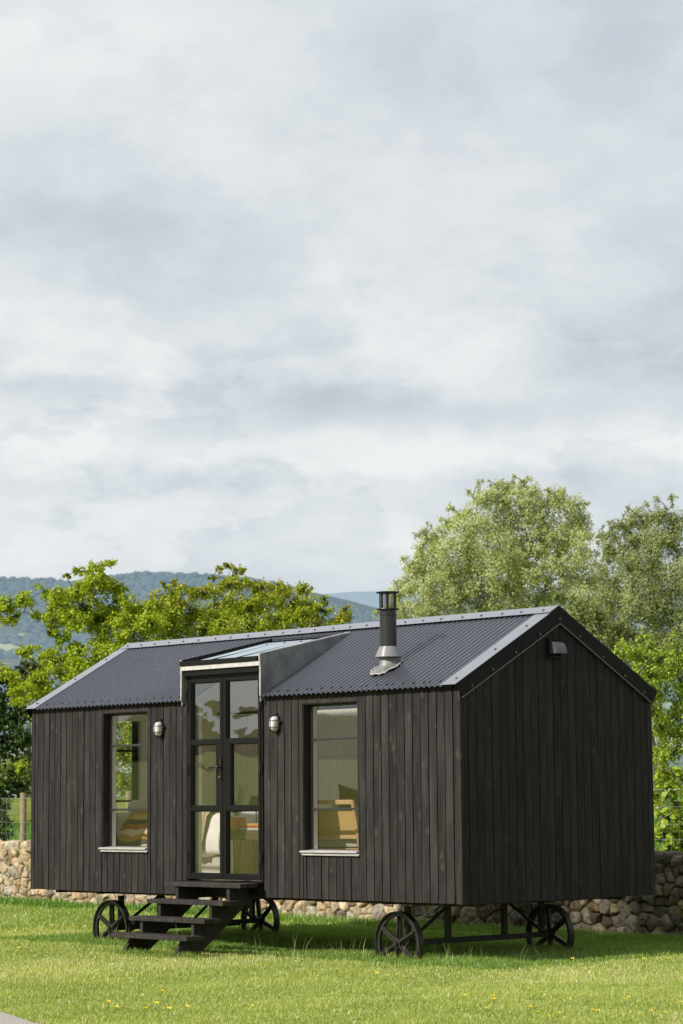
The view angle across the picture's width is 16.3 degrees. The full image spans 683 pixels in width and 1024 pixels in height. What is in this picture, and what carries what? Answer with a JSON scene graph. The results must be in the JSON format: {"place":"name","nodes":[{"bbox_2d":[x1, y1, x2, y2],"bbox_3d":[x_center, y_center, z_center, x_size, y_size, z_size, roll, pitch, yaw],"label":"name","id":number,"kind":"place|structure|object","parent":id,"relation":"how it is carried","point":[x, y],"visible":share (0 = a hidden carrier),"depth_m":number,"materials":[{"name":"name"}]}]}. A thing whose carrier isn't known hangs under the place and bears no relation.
{"place":"outdoors","nodes":[
{"label":"outdoors","id":0,"kind":"place"},
{"bbox_2d":[0,1012,39,1023],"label":"gravel path","id":1,"kind":"structure","parent":0,"point":[5,1018],"depth_m":17.81,"materials":[{"name":"beige gravel"}]},
{"bbox_2d":[230,783,248,829],"bbox_3d":[-1.162,3.369,27.295,0.275,0.528,0.264,6,-9,-43],"label":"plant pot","id":2,"kind":"object","parent":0,"point":[235,822],"visible":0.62,"depth_m":27.19,"materials":[{"name":"ceramic"}]},
{"bbox_2d":[249,796,257,822],"bbox_3d":[-0.976,3.439,27.292,0.176,0.386,0.176,6,-9,-43],"label":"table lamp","id":3,"kind":"object","parent":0,"point":[253,800],"visible":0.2,"depth_m":27.25,"materials":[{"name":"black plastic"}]},
{"bbox_2d":[0,785,682,1023],"bbox_3d":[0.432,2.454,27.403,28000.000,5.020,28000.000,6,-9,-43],"label":"ground","id":4,"kind":"structure","parent":0,"point":[15,804],"depth_m":22.53,"materials":[{"name":"green plant"}]},
{"bbox_2d":[0,794,13,840],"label":"bramble bush","id":5,"kind":"object","parent":4,"relation":"on","point":[5,822],"visible":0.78,"depth_m":49.62,"materials":[{"name":"green plant"}]},
{"bbox_2d":[0,666,31,821],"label":"dark tree","id":6,"kind":"object","parent":4,"relation":"on","point":[12,722],"visible":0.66,"depth_m":71.43,"materials":[{"name":"green plant"}]},
{"bbox_2d":[0,758,31,789],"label":"field hedge","id":7,"kind":"object","parent":4,"relation":"on","point":[25,772],"visible":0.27,"depth_m":69.14,"materials":[{"name":"green plant"}]},
{"bbox_2d":[8,658,54,796],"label":"dark tree","id":8,"kind":"object","parent":4,"relation":"on","point":[22,669],"visible":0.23,"depth_m":119.70,"materials":[{"name":"green plant"}]},
{"bbox_2d":[0,558,172,802],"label":"hawthorn tree","id":9,"kind":"object","parent":4,"relation":"on","point":[102,617],"visible":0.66,"depth_m":45.70,"materials":[{"name":"green plant"}]},
{"bbox_2d":[111,881,256,955],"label":"wooden steps","id":10,"kind":"structure","parent":4,"relation":"on","point":[205,932],"depth_m":25.59,"materials":[{"name":"black wood"}]},
{"bbox_2d":[135,562,353,641],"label":"hawthorn tree","id":11,"kind":"object","parent":4,"relation":"on","point":[227,616],"visible":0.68,"depth_m":47.68,"materials":[{"name":"green plant"}]},
{"bbox_2d":[26,591,656,960],"bbox_3d":[-0.219,3.096,27.233,3.166,3.975,7.510,6,-9,-43],"label":"cabin","id":12,"kind":"object","parent":4,"relation":"on","point":[503,759],"visible":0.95,"depth_m":25.32,"materials":[{"name":"wood"}]},
{"bbox_2d":[98,707,148,851],"bbox_3d":[-2.446,3.102,27.604,0.245,1.644,0.898,6,-9,-43],"label":"window","id":13,"kind":"structure","parent":12,"relation":"in","point":[108,800],"depth_m":27.86,"materials":[{"name":"metal"}]},
{"bbox_2d":[116,717,144,801],"bbox_3d":[-2.688,3.394,29.757,0.500,1.670,0.115,6,-9,-43],"label":"window","id":14,"kind":"structure","parent":12,"relation":"in","point":[138,723],"depth_m":29.89,"materials":[{"name":"glass"}]},
{"bbox_2d":[116,799,257,873],"bbox_3d":[-1.467,3.950,29.104,1.849,0.908,2.428,6,-9,-43],"label":"bed","id":15,"kind":"object","parent":12,"relation":"on","point":[211,852],"visible":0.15,"depth_m":27.86,"materials":[{"name":"grey fabric"}]},
{"bbox_2d":[116,811,146,845],"bbox_3d":[-2.372,3.932,28.320,0.689,0.760,0.904,6,-9,-43],"label":"striped blanket","id":16,"kind":"object","parent":15,"relation":"on","point":[132,831],"visible":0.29,"depth_m":28.15,"materials":[{"name":"fabric"}]},
{"bbox_2d":[202,812,209,843],"bbox_3d":[-1.296,3.814,28.521,1.388,0.558,0.797,6,-9,-43],"label":"throw blanket","id":17,"kind":"object","parent":15,"relation":"on","point":[204,816],"visible":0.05,"depth_m":27.90,"materials":[{"name":"beige fabric"}]},
{"bbox_2d":[186,678,222,879],"bbox_3d":[-1.526,2.957,26.477,0.143,2.212,0.628,6,-9,-43],"label":"door","id":18,"kind":"structure","parent":12,"relation":"in","point":[190,684],"depth_m":26.55,"materials":[{"name":"black metal"}]},
{"bbox_2d":[223,675,261,880],"bbox_3d":[-1.064,2.898,26.019,0.094,2.212,0.656,6,-9,-43],"label":"door","id":19,"kind":"structure","parent":12,"relation":"in","point":[228,743],"depth_m":26.14,"materials":[{"name":"black metal"}]},
{"bbox_2d":[230,830,257,873],"bbox_3d":[-0.943,3.879,27.059,0.380,0.544,0.640,6,-9,-43],"label":"side table","id":20,"kind":"object","parent":12,"relation":"on","point":[240,835],"visible":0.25,"depth_m":27.02,"materials":[{"name":"brown wood"}]},
{"bbox_2d":[240,828,257,829],"bbox_3d":[-0.968,3.587,27.015,0.200,0.024,0.325,6,-9,-43],"label":"book","id":21,"kind":"object","parent":20,"relation":"on","point":[248,828],"visible":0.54,"depth_m":26.95,"materials":[{"name":"white paint"}]},
{"bbox_2d":[240,825,257,827],"bbox_3d":[-0.964,3.561,27.014,0.200,0.026,0.329,6,-9,-43],"label":"book","id":22,"kind":"object","parent":21,"relation":"on","point":[248,826],"visible":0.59,"depth_m":26.95,"materials":[{"name":"white paint"}]},
{"bbox_2d":[240,823,257,824],"bbox_3d":[-0.974,3.538,27.028,0.200,0.022,0.319,6,-9,-43],"label":"book","id":23,"kind":"object","parent":22,"relation":"on","point":[248,823],"visible":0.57,"depth_m":26.96,"materials":[{"name":"white paint"}]},
{"bbox_2d":[299,697,359,855],"bbox_3d":[-0.062,2.782,25.058,0.245,1.637,0.903,6,-9,-43],"label":"window","id":24,"kind":"structure","parent":12,"relation":"in","point":[310,808],"depth_m":25.32,"materials":[{"name":"metal"}]},
{"bbox_2d":[317,800,357,848],"bbox_3d":[0.100,3.550,25.790,0.739,0.874,0.969,6,-9,-43],"label":"armchair","id":25,"kind":"object","parent":12,"relation":"on","point":[337,829],"visible":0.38,"depth_m":25.52,"materials":[{"name":"yellow fabric"}]},
{"bbox_2d":[0,839,682,935],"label":"stone wall","id":26,"kind":"structure","parent":4,"relation":"on","point":[662,909],"depth_m":30.45,"materials":[{"name":"beige stone"}]},
{"bbox_2d":[6,789,682,850],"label":"wire fence","id":27,"kind":"object","parent":4,"relation":"on","point":[23,822],"visible":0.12,"depth_m":41.89,"materials":[{"name":"grey metal"}]},
{"bbox_2d":[371,473,613,625],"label":"willow tree","id":28,"kind":"object","parent":4,"relation":"on","point":[454,582],"visible":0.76,"depth_m":74.82,"materials":[{"name":"green plant"}]},
{"bbox_2d":[549,590,682,683],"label":"sallow bush","id":29,"kind":"object","parent":4,"relation":"on","point":[599,630],"visible":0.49,"depth_m":61.85,"materials":[{"name":"green plant"}]},
{"bbox_2d":[586,493,682,786],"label":"willow tree","id":30,"kind":"object","parent":4,"relation":"on","point":[655,542],"visible":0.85,"depth_m":81.95,"materials":[{"name":"green plant"}]},
{"bbox_2d":[611,626,682,843],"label":"hawthorn bush","id":31,"kind":"object","parent":4,"relation":"on","point":[662,725],"visible":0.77,"depth_m":37.76,"materials":[{"name":"green plant"}]},
{"bbox_2d":[653,753,682,851],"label":"hazel bush","id":32,"kind":"object","parent":4,"relation":"on","point":[671,835],"visible":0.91,"depth_m":34.07,"materials":[{"name":"green plant"}]},
{"bbox_2d":[0,574,682,797],"bbox_3d":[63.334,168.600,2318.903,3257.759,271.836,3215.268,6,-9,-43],"label":"hills","id":33,"kind":"structure","parent":0,"point":[7,661],"depth_m":2019.14,"materials":[{"name":"green plant"}]},
{"bbox_2d":[0,571,682,785],"bbox_3d":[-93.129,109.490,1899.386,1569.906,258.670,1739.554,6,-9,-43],"label":"hillside wood","id":34,"kind":"object","parent":33,"relation":"on","point":[146,584],"visible":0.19,"depth_m":2329.18,"materials":[{"name":"green plant"}]},
{"bbox_2d":[0,0,682,593],"label":"sky","id":35,"kind":"structure","parent":0,"point":[281,281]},
{"bbox_2d":[324,591,682,636],"bbox_3d":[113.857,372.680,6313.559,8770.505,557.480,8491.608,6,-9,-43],"label":"hills","id":36,"kind":"structure","parent":0,"point":[370,598],"depth_m":7444.14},
{"bbox_3d":[0.385,3.782,27.910,0.769,0.825,1.957,6,-9,-43],"label":"sofa","id":37,"kind":"object","parent":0,"visible":0},
{"bbox_2d":[338,784,357,812],"bbox_3d":[0.189,3.508,28.181,0.662,0.600,0.205,-6,-9,39],"label":"cushion","id":38,"kind":"object","parent":37,"relation":"on","point":[346,793],"visible":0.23,"depth_m":28.18,"materials":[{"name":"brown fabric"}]}
]}

